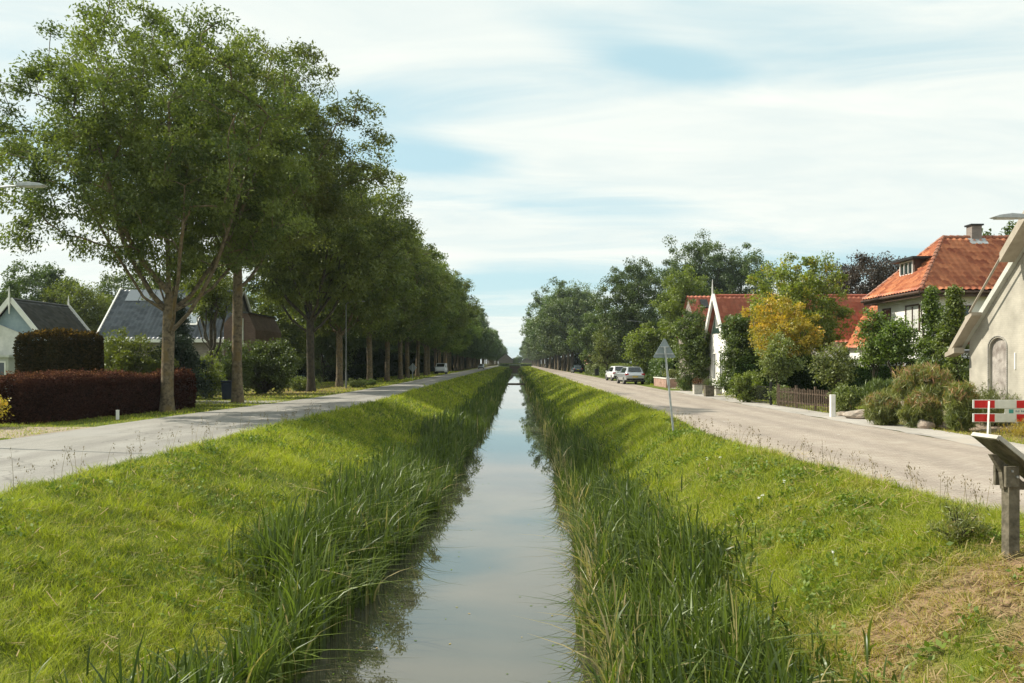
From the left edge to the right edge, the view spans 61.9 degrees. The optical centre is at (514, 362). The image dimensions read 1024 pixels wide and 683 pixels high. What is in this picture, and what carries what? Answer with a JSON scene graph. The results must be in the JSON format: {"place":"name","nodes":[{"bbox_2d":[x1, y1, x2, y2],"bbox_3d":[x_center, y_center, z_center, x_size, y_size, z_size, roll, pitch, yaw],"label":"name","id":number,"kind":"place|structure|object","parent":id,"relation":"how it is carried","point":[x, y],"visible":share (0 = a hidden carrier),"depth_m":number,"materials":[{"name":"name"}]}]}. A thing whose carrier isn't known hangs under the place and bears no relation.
{"place":"outdoors","nodes":[
{"label":"outdoors","id":0,"kind":"place"},
{"bbox_2d":[0,427,90,437],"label":"driveway","id":1,"kind":"structure","parent":0,"point":[28,430],"depth_m":25.08,"materials":[{"name":"gravel"}]},
{"bbox_2d":[0,288,107,379],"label":"blue gabled house","id":2,"kind":"structure","parent":0,"point":[17,316],"depth_m":50.29,"materials":[{"name":"tile"}]},
{"bbox_2d":[196,401,277,403],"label":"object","id":3,"kind":"structure","parent":0,"point":[234,403],"depth_m":42.74,"materials":[{"name":"green plant"}]},
{"bbox_2d":[156,292,215,400],"bbox_3d":[-16.966,-0.786,43.116,3.692,5.587,3.429,0,0,-14],"label":"spruce tree","id":4,"kind":"object","parent":3,"relation":"on","point":[180,313],"visible":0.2,"depth_m":42.91,"materials":[{"name":"green plant"}]},
{"bbox_2d":[58,27,397,402],"bbox_3d":[-14.065,-7.166,42.493,16.166,18.387,14.558,0,0,-34],"label":"ash tree","id":5,"kind":"object","parent":3,"relation":"on","point":[328,194],"visible":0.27,"depth_m":41.76,"materials":[{"name":"green plant"}]},
{"bbox_2d":[0,365,497,491],"bbox_3d":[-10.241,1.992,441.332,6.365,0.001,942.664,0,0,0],"label":"road","id":6,"kind":"structure","parent":0,"point":[41,451],"depth_m":23.34,"materials":[{"name":"asphalt"}]},
{"bbox_2d":[0,182,47,187],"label":"street lamp","id":7,"kind":"object","parent":6,"relation":"on","point":[28,185],"visible":1,"depth_m":19.91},
{"bbox_2d":[292,369,626,682],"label":"water","id":8,"kind":"structure","parent":0,"point":[489,635],"depth_m":13.48,"materials":[{"name":"liquid"}]},
{"bbox_2d":[333,433,585,682],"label":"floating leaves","id":9,"kind":"object","parent":8,"relation":"on","point":[451,569],"visible":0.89,"depth_m":13.70,"materials":[{"name":"green plant"}]},
{"bbox_2d":[0,365,1023,682],"bbox_3d":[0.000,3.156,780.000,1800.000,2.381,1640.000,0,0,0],"label":"ground","id":10,"kind":"structure","parent":0,"point":[896,609],"depth_m":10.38,"materials":[{"name":"plant"}]},
{"bbox_2d":[0,258,107,324],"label":"oak tree","id":11,"kind":"object","parent":10,"relation":"on","point":[47,278],"visible":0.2,"depth_m":76.30,"materials":[{"name":"green plant"}]},
{"bbox_2d":[12,327,104,383],"bbox_3d":[-18.338,0.297,34.353,3.498,3.498,1.758,0,0,0],"label":"beech hedge","id":12,"kind":"object","parent":10,"relation":"on","point":[55,352],"visible":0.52,"depth_m":33.88,"materials":[{"name":"green plant"}]},
{"bbox_2d":[38,276,112,332],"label":"oak tree","id":13,"kind":"object","parent":10,"relation":"on","point":[82,311],"visible":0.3,"depth_m":75.09,"materials":[{"name":"green plant"}]},
{"bbox_2d":[0,367,196,424],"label":"barberry hedge","id":14,"kind":"object","parent":10,"relation":"on","point":[35,398],"visible":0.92,"depth_m":30.34,"materials":[{"name":"red plant"}]},
{"bbox_2d":[87,259,160,318],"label":"oak tree","id":15,"kind":"object","parent":10,"relation":"on","point":[108,281],"visible":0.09,"depth_m":90.19,"materials":[{"name":"green plant"}]},
{"bbox_2d":[95,326,179,382],"bbox_3d":[-17.265,0.188,38.306,3.936,3.744,3.551,0,0,0],"label":"laurel bush","id":16,"kind":"object","parent":10,"relation":"on","point":[125,358],"visible":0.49,"depth_m":38.16,"materials":[{"name":"green plant"}]},
{"bbox_2d":[0,0,335,411],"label":"ash tree","id":17,"kind":"object","parent":10,"relation":"on","point":[125,201],"visible":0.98,"depth_m":32.12,"materials":[{"name":"green plant"}]},
{"bbox_2d":[97,288,251,371],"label":"solar roof house","id":18,"kind":"structure","parent":10,"relation":"on","point":[129,314],"depth_m":71.56,"materials":[{"name":"grey brick"}]},
{"bbox_2d":[146,333,216,397],"bbox_3d":[-16.102,0.325,40.074,3.533,3.488,2.834,0,0,36],"label":"yew bush","id":19,"kind":"object","parent":10,"relation":"on","point":[186,357],"visible":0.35,"depth_m":39.74,"materials":[{"name":"green plant"}]},
{"bbox_2d":[136,250,255,310],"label":"oak tree","id":20,"kind":"object","parent":10,"relation":"on","point":[183,288],"visible":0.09,"depth_m":74.71,"materials":[{"name":"green plant"}]},
{"bbox_2d":[184,266,232,396],"bbox_3d":[-17.836,-1.967,49.715,3.024,7.953,3.451,0,0,0],"label":"birch tree","id":21,"kind":"object","parent":10,"relation":"on","point":[208,302],"visible":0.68,"depth_m":49.65,"materials":[{"name":"green plant"}]},
{"bbox_2d":[195,350,225,397],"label":"forsythia bush","id":22,"kind":"object","parent":10,"relation":"on","point":[216,377],"visible":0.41,"depth_m":47.73,"materials":[{"name":"green plant"}]},
{"bbox_2d":[220,381,231,399],"bbox_3d":[-15.300,1.475,45.584,0.620,1.047,0.728,0,0,0],"label":"wheelie bin","id":23,"kind":"object","parent":10,"relation":"on","point":[226,386],"visible":0.66,"depth_m":45.30,"materials":[{"name":"plastic"}]},
{"bbox_2d":[203,338,256,394],"bbox_3d":[-17.532,0.244,52.529,3.360,3.620,2.858,0,0,0],"label":"garden bush","id":24,"kind":"object","parent":10,"relation":"on","point":[227,363],"visible":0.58,"depth_m":52.15,"materials":[{"name":"green plant"}]},
{"bbox_2d":[0,371,460,439],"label":"verge grass","id":25,"kind":"structure","parent":10,"relation":"on","point":[143,416],"depth_m":40.66,"materials":[{"name":"plant"}]},
{"bbox_2d":[224,312,280,387],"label":"brick wing","id":26,"kind":"structure","parent":10,"relation":"on","point":[261,327],"depth_m":68.02,"materials":[{"name":"brick"}]},
{"bbox_2d":[0,366,506,682],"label":"bank grass","id":27,"kind":"structure","parent":10,"relation":"on","point":[56,641],"depth_m":12.03,"materials":[{"name":"plant"}]},
{"bbox_2d":[214,337,303,393],"bbox_3d":[-16.298,0.206,54.509,5.781,3.748,4.210,0,0,0],"label":"elder bush","id":28,"kind":"object","parent":10,"relation":"on","point":[271,367],"visible":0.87,"depth_m":54.03,"materials":[{"name":"green plant"}]},
{"bbox_2d":[247,281,306,360],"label":"oak tree","id":29,"kind":"object","parent":10,"relation":"on","point":[290,331],"visible":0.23,"depth_m":80.00,"materials":[{"name":"green plant"}]},
{"bbox_2d":[286,375,319,391],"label":"garden bush","id":30,"kind":"object","parent":10,"relation":"on","point":[300,381],"visible":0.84,"depth_m":59.68,"materials":[{"name":"green plant"}]},
{"bbox_2d":[205,146,426,391],"bbox_3d":[-14.552,-6.605,59.490,15.708,17.268,15.299,0,0,27],"label":"ash tree","id":31,"kind":"object","parent":10,"relation":"on","point":[315,271],"visible":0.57,"depth_m":57.69,"materials":[{"name":"green plant"}]},
{"bbox_2d":[286,317,363,381],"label":"bush","id":32,"kind":"object","parent":10,"relation":"on","point":[325,347],"visible":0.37,"depth_m":89.14,"materials":[{"name":"green plant"}]},
{"bbox_2d":[288,364,376,381],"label":"garden hedge","id":33,"kind":"object","parent":10,"relation":"on","point":[360,372],"visible":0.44,"depth_m":93.44,"materials":[{"name":"green plant"}]},
{"bbox_2d":[242,191,441,386],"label":"ash tree","id":34,"kind":"object","parent":10,"relation":"on","point":[384,311],"visible":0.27,"depth_m":69.43,"materials":[{"name":"green plant"}]},
{"bbox_2d":[348,346,433,377],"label":"garden hedge","id":35,"kind":"object","parent":10,"relation":"on","point":[378,358],"visible":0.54,"depth_m":115.88,"materials":[{"name":"green plant"}]},
{"bbox_2d":[325,210,458,381],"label":"ash tree","id":36,"kind":"object","parent":10,"relation":"on","point":[425,298],"visible":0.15,"depth_m":83.57,"materials":[{"name":"green plant"}]},
{"bbox_2d":[348,244,455,380],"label":"ash tree","id":37,"kind":"object","parent":10,"relation":"on","point":[403,327],"visible":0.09,"depth_m":93.68,"materials":[{"name":"green plant"}]},
{"bbox_2d":[373,243,468,378],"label":"ash tree","id":38,"kind":"object","parent":10,"relation":"on","point":[459,285],"visible":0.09,"depth_m":104.33,"materials":[{"name":"green plant"}]},
{"bbox_2d":[390,259,459,377],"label":"ash tree","id":39,"kind":"object","parent":10,"relation":"on","point":[431,330],"visible":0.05,"depth_m":113.23,"materials":[{"name":"green plant"}]},
{"bbox_2d":[403,270,473,376],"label":"ash tree","id":40,"kind":"object","parent":10,"relation":"on","point":[465,285],"visible":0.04,"depth_m":122.77,"materials":[{"name":"green plant"}]},
{"bbox_2d":[414,317,469,373],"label":"ash tree","id":41,"kind":"object","parent":10,"relation":"on","point":[444,346],"visible":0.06,"depth_m":150.82,"materials":[{"name":"green plant"}]},
{"bbox_2d":[411,261,483,375],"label":"ash tree","id":42,"kind":"object","parent":10,"relation":"on","point":[453,326],"visible":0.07,"depth_m":132.31,"materials":[{"name":"green plant"}]},
{"bbox_2d":[414,268,482,374],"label":"ash tree","id":43,"kind":"object","parent":10,"relation":"on","point":[428,359],"visible":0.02,"depth_m":141.83,"materials":[{"name":"green plant"}]},
{"bbox_2d":[437,302,480,362],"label":"ash tree","id":44,"kind":"object","parent":10,"relation":"on","point":[467,335],"visible":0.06,"depth_m":170.31,"materials":[{"name":"green plant"}]},
{"bbox_2d":[451,313,484,370],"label":"ash tree","id":45,"kind":"object","parent":10,"relation":"on","point":[475,340],"visible":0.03,"depth_m":198.72,"materials":[{"name":"green plant"}]},
{"bbox_2d":[452,310,488,370],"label":"ash tree","id":46,"kind":"object","parent":10,"relation":"on","point":[472,349],"visible":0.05,"depth_m":208.20,"materials":[{"name":"green plant"}]},
{"bbox_2d":[28,368,990,682],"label":"reeds","id":47,"kind":"object","parent":10,"relation":"on","point":[644,612],"visible":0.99,"depth_m":12.04,"materials":[{"name":"plant"}]},
{"bbox_2d":[0,414,1023,682],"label":"bank weeds","id":48,"kind":"object","parent":10,"relation":"on","point":[800,540],"visible":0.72,"depth_m":11.13,"materials":[{"name":"green plant"}]},
{"bbox_2d":[7,399,1021,511],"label":"seeding grass","id":49,"kind":"structure","parent":10,"relation":"on","point":[308,409],"depth_m":14.96,"materials":[{"name":"plant"}]},
{"bbox_2d":[519,288,561,369],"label":"elm tree","id":50,"kind":"object","parent":10,"relation":"on","point":[555,351],"visible":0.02,"depth_m":223.58,"materials":[{"name":"green plant"}]},
{"bbox_2d":[521,280,593,370],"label":"elm tree","id":51,"kind":"object","parent":10,"relation":"on","point":[546,299],"visible":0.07,"depth_m":202.62,"materials":[{"name":"green plant"}]},
{"bbox_2d":[535,292,582,371],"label":"elm tree","id":52,"kind":"object","parent":10,"relation":"on","point":[568,354],"visible":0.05,"depth_m":192.26,"materials":[{"name":"plant"}]},
{"bbox_2d":[527,276,609,371],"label":"elm tree","id":53,"kind":"object","parent":10,"relation":"on","point":[566,313],"visible":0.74,"depth_m":179.69,"materials":[{"name":"green plant"}]},
{"bbox_2d":[564,307,615,364],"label":"maple tree","id":54,"kind":"object","parent":10,"relation":"on","point":[585,335],"visible":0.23,"depth_m":137.50,"materials":[{"name":"green plant"}]},
{"bbox_2d":[588,324,625,370],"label":"maple tree","id":55,"kind":"object","parent":10,"relation":"on","point":[602,346],"visible":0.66,"depth_m":111.19,"materials":[{"name":"green plant"}]},
{"bbox_2d":[584,256,670,366],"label":"oak tree","id":56,"kind":"object","parent":10,"relation":"on","point":[632,298],"visible":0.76,"depth_m":106.16,"materials":[{"name":"green plant"}]},
{"bbox_2d":[620,320,661,382],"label":"lime tree","id":57,"kind":"object","parent":10,"relation":"on","point":[642,347],"visible":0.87,"depth_m":83.13,"materials":[{"name":"green plant"}]},
{"bbox_2d":[644,358,673,383],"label":"garden hedge","id":58,"kind":"object","parent":10,"relation":"on","point":[655,366],"visible":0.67,"depth_m":78.51,"materials":[{"name":"green plant"}]},
{"bbox_2d":[654,339,674,432],"bbox_3d":[4.255,0.734,24.209,0.621,2.837,0.102,0,0,0],"label":"warning sign","id":59,"kind":"object","parent":10,"relation":"on","point":[664,350],"visible":0.95,"depth_m":24.20,"materials":[{"name":"metal"}]},
{"bbox_2d":[674,372,694,390],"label":"garden bush","id":60,"kind":"object","parent":10,"relation":"on","point":[684,384],"visible":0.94,"depth_m":60.27,"materials":[{"name":"green plant"}]},
{"bbox_2d":[648,264,722,359],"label":"poplar tree","id":61,"kind":"object","parent":10,"relation":"on","point":[675,301],"visible":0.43,"depth_m":83.40,"materials":[{"name":"green plant"}]},
{"bbox_2d":[677,296,710,389],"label":"farmhouse wing","id":62,"kind":"structure","parent":10,"relation":"on","point":[704,301],"depth_m":65.46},
{"bbox_2d":[651,228,750,310],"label":"beech tree","id":63,"kind":"object","parent":10,"relation":"on","point":[699,253],"visible":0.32,"depth_m":129.65,"materials":[{"name":"green plant"}]},
{"bbox_2d":[698,242,777,293],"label":"beech tree","id":64,"kind":"object","parent":10,"relation":"on","point":[743,271],"visible":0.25,"depth_m":128.14,"materials":[{"name":"green plant"}]},
{"bbox_2d":[724,369,765,401],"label":"garden bush","id":65,"kind":"object","parent":10,"relation":"on","point":[743,388],"visible":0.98,"depth_m":42.79,"materials":[{"name":"green plant"}]},
{"bbox_2d":[735,353,792,399],"bbox_3d":[13.657,0.741,46.213,1.473,2.610,3.740,0,0,-38],"label":"garden hedge","id":66,"kind":"object","parent":10,"relation":"on","point":[745,366],"visible":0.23,"depth_m":46.34,"materials":[{"name":"green plant"}]},
{"bbox_2d":[753,332,807,385],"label":"willow tree","id":67,"kind":"object","parent":10,"relation":"on","point":[775,363],"visible":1,"depth_m":40.78,"materials":[{"name":"green plant"}]},
{"bbox_2d":[763,383,798,404],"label":"garden bush","id":68,"kind":"object","parent":10,"relation":"on","point":[774,396],"visible":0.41,"depth_m":40.05,"materials":[{"name":"green plant"}]},
{"bbox_2d":[740,291,826,384],"bbox_3d":[13.714,-0.825,44.220,4.140,5.657,4.465,0,0,0],"label":"golden maple","id":69,"kind":"object","parent":10,"relation":"on","point":[761,325],"visible":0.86,"depth_m":43.44,"materials":[{"name":"yellow plant"}]},
{"bbox_2d":[704,279,869,392],"bbox_3d":[19.032,-1.800,57.400,11.577,7.600,7.449,0,0,0],"label":"gabled farmhouse","id":70,"kind":"object","parent":10,"relation":"on","point":[721,306],"visible":0.19,"depth_m":56.96,"materials":[{"name":"white paint"}]},
{"bbox_2d":[578,372,1023,443],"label":"verge grass","id":71,"kind":"structure","parent":10,"relation":"on","point":[982,431],"depth_m":25.10,"materials":[{"name":"plant"}]},
{"bbox_2d":[745,251,856,365],"bbox_3d":[15.757,-2.160,47.421,5.993,8.339,6.468,0,0,0],"label":"maple tree","id":72,"kind":"object","parent":10,"relation":"on","point":[795,289],"visible":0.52,"depth_m":46.45,"materials":[{"name":"green plant"}]},
{"bbox_2d":[807,341,861,391],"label":"apple tree","id":73,"kind":"object","parent":10,"relation":"on","point":[834,373],"visible":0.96,"depth_m":34.33,"materials":[{"name":"green plant"}]},
{"bbox_2d":[825,380,862,411],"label":"garden bush","id":74,"kind":"object","parent":10,"relation":"on","point":[846,396],"visible":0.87,"depth_m":31.92,"materials":[{"name":"green plant"}]},
{"bbox_2d":[843,306,877,359],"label":"annex building","id":75,"kind":"structure","parent":10,"relation":"on","point":[853,348],"depth_m":53.78,"materials":[{"name":"orange paint"}]},
{"bbox_2d":[815,250,905,293],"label":"copper beech","id":76,"kind":"object","parent":10,"relation":"on","point":[878,273],"visible":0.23,"depth_m":76.13,"materials":[{"name":"purple plant"}]},
{"bbox_2d":[853,306,889,377],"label":"hornbeam tree","id":77,"kind":"object","parent":10,"relation":"on","point":[867,332],"visible":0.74,"depth_m":36.34,"materials":[{"name":"green plant"}]},
{"bbox_2d":[778,355,968,403],"bbox_3d":[17.932,0.813,41.693,9.784,2.464,1.631,0,0,6],"label":"garden hedge","id":78,"kind":"object","parent":10,"relation":"on","point":[802,380],"visible":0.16,"depth_m":41.50,"materials":[{"name":"green plant"}]},
{"bbox_2d":[858,376,900,404],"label":"rusty shrub","id":79,"kind":"object","parent":10,"relation":"on","point":[875,384],"visible":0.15,"depth_m":31.42,"materials":[{"name":"green plant"}]},
{"bbox_2d":[860,390,902,425],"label":"rusty shrub","id":80,"kind":"object","parent":10,"relation":"on","point":[881,408],"visible":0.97,"depth_m":27.02,"materials":[{"name":"green plant"}]},
{"bbox_2d":[868,315,924,377],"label":"hornbeam tree","id":81,"kind":"object","parent":10,"relation":"on","point":[894,341],"visible":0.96,"depth_m":35.39,"materials":[{"name":"green plant"}]},
{"bbox_2d":[876,359,957,408],"bbox_3d":[14.163,0.959,29.291,2.951,2.221,2.370,0,0,0],"label":"rusty shrub","id":82,"kind":"object","parent":10,"relation":"on","point":[930,379],"visible":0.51,"depth_m":28.96,"materials":[{"name":"green plant"}]},
{"bbox_2d":[896,387,944,427],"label":"rusty shrub","id":83,"kind":"object","parent":10,"relation":"on","point":[917,406],"visible":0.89,"depth_m":25.89,"materials":[{"name":"green plant"}]},
{"bbox_2d":[910,285,948,370],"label":"hornbeam tree","id":84,"kind":"object","parent":10,"relation":"on","point":[931,309],"visible":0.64,"depth_m":34.32,"materials":[{"name":"green plant"}]},
{"bbox_2d":[861,224,1008,365],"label":"hip roof house","id":85,"kind":"structure","parent":10,"relation":"on","point":[966,262],"depth_m":43.12,"materials":[{"name":"tile"}]},
{"bbox_2d":[905,304,919,330],"bbox_3d":[20.020,-2.250,42.950,0.060,1.340,1.520,0,0,0],"label":"window","id":86,"kind":"structure","parent":85,"relation":"in","point":[911,311],"depth_m":42.87,"materials":[{"name":"glass"}]},
{"bbox_2d":[929,284,969,382],"bbox_3d":[17.023,-0.529,33.084,2.273,5.070,2.542,0,0,0],"label":"hornbeam tree","id":87,"kind":"object","parent":10,"relation":"on","point":[952,320],"visible":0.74,"depth_m":32.85,"materials":[{"name":"green plant"}]},
{"bbox_2d":[923,498,994,542],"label":"wild weeds","id":88,"kind":"object","parent":10,"relation":"on","point":[953,522],"visible":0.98,"depth_m":9.83,"materials":[{"name":"green plant"}]},
{"bbox_2d":[900,408,1022,431],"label":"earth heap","id":89,"kind":"object","parent":10,"relation":"on","point":[981,427],"visible":0.07,"depth_m":25.29,"materials":[{"name":"soil"}]},
{"bbox_2d":[940,378,986,431],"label":"rusty shrub","id":90,"kind":"object","parent":10,"relation":"on","point":[959,397],"visible":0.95,"depth_m":24.69,"materials":[{"name":"green plant"}]},
{"bbox_2d":[945,211,1023,426],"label":"barn","id":91,"kind":"structure","parent":10,"relation":"on","point":[991,332],"depth_m":26.29,"materials":[{"name":"paint"}]},
{"bbox_2d":[992,338,1005,398],"bbox_3d":[15.125,0.485,26.500,0.070,2.530,1.000,0,0,0],"label":"blind window","id":92,"kind":"structure","parent":91,"relation":"in","point":[999,346],"depth_m":26.56,"materials":[{"name":"paint"}]},
{"bbox_2d":[972,381,1020,425],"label":"rusty shrub","id":93,"kind":"object","parent":10,"relation":"on","point":[991,394],"visible":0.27,"depth_m":25.48,"materials":[{"name":"green plant"}]},
{"bbox_2d":[971,432,1023,559],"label":"info lectern","id":94,"kind":"object","parent":10,"relation":"on","point":[1006,457],"visible":0.92,"depth_m":9.01,"materials":[{"name":"grey wood"}]},
{"bbox_2d":[972,400,1023,433],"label":"road barrier","id":95,"kind":"object","parent":10,"relation":"on","point":[1013,410],"visible":0.95,"depth_m":23.63,"materials":[{"name":"red"}]},
{"bbox_2d":[996,419,1023,436],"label":"rusty shrub","id":96,"kind":"object","parent":10,"relation":"on","point":[1017,428],"visible":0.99,"depth_m":23.24,"materials":[{"name":"plant"}]},
{"bbox_2d":[0,0,1023,363],"label":"sky","id":97,"kind":"structure","parent":0,"point":[538,141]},
{"bbox_2d":[672,388,734,396],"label":"garden path","id":98,"kind":"structure","parent":0,"point":[717,395],"depth_m":53.45,"materials":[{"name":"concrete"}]},
{"bbox_2d":[653,377,680,387],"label":"garden wall","id":99,"kind":"structure","parent":98,"relation":"on","point":[660,381],"depth_m":68.88,"materials":[{"name":"pink brick"}]},
{"bbox_2d":[669,298,710,384],"bbox_3d":[12.734,-1.331,60.542,3.474,6.663,3.315,0,0,-29],"label":"holly tree","id":100,"kind":"object","parent":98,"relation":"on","point":[693,349],"visible":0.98,"depth_m":59.96,"materials":[{"name":"green plant"}]},
{"bbox_2d":[712,312,753,395],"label":"ivy tree","id":101,"kind":"object","parent":98,"relation":"on","point":[735,335],"visible":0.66,"depth_m":49.66,"materials":[{"name":"green plant"}]},
{"bbox_2d":[531,366,1023,513],"bbox_3d":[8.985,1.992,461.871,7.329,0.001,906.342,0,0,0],"label":"road","id":102,"kind":"structure","parent":0,"point":[896,452],"depth_m":21.29,"materials":[{"name":"asphalt"}]},
{"bbox_2d":[605,366,623,380],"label":"parked car","id":103,"kind":"object","parent":102,"relation":"on","point":[611,373],"visible":0.63,"depth_m":93.45,"materials":[{"name":"white paint"}]},
{"bbox_2d":[616,367,644,383],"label":"parked suv","id":104,"kind":"object","parent":102,"relation":"on","point":[635,375],"visible":1,"depth_m":78.45,"materials":[{"name":"silver metal"}]},
{"bbox_2d":[673,391,1023,453],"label":"pavement","id":105,"kind":"structure","parent":0,"point":[960,438],"depth_m":27.43,"materials":[{"name":"concrete"}]},
{"bbox_2d":[703,376,715,396],"bbox_3d":[11.460,1.397,50.302,1.002,1.205,1.010,0,0,0],"label":"planter box","id":106,"kind":"object","parent":105,"relation":"on","point":[708,388],"visible":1,"depth_m":50.05,"materials":[{"name":"concrete"}]},
{"bbox_2d":[777,384,837,411],"bbox_3d":[12.400,1.500,36.448,0.146,1.000,6.014,0,0,-4],"label":"picket fence","id":107,"kind":"object","parent":105,"relation":"on","point":[795,392],"visible":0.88,"depth_m":36.54,"materials":[{"name":"brown wood"}]},
{"bbox_2d":[990,213,1023,219],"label":"street lamp","id":108,"kind":"object","parent":105,"relation":"on","point":[1013,216],"visible":1,"depth_m":17.39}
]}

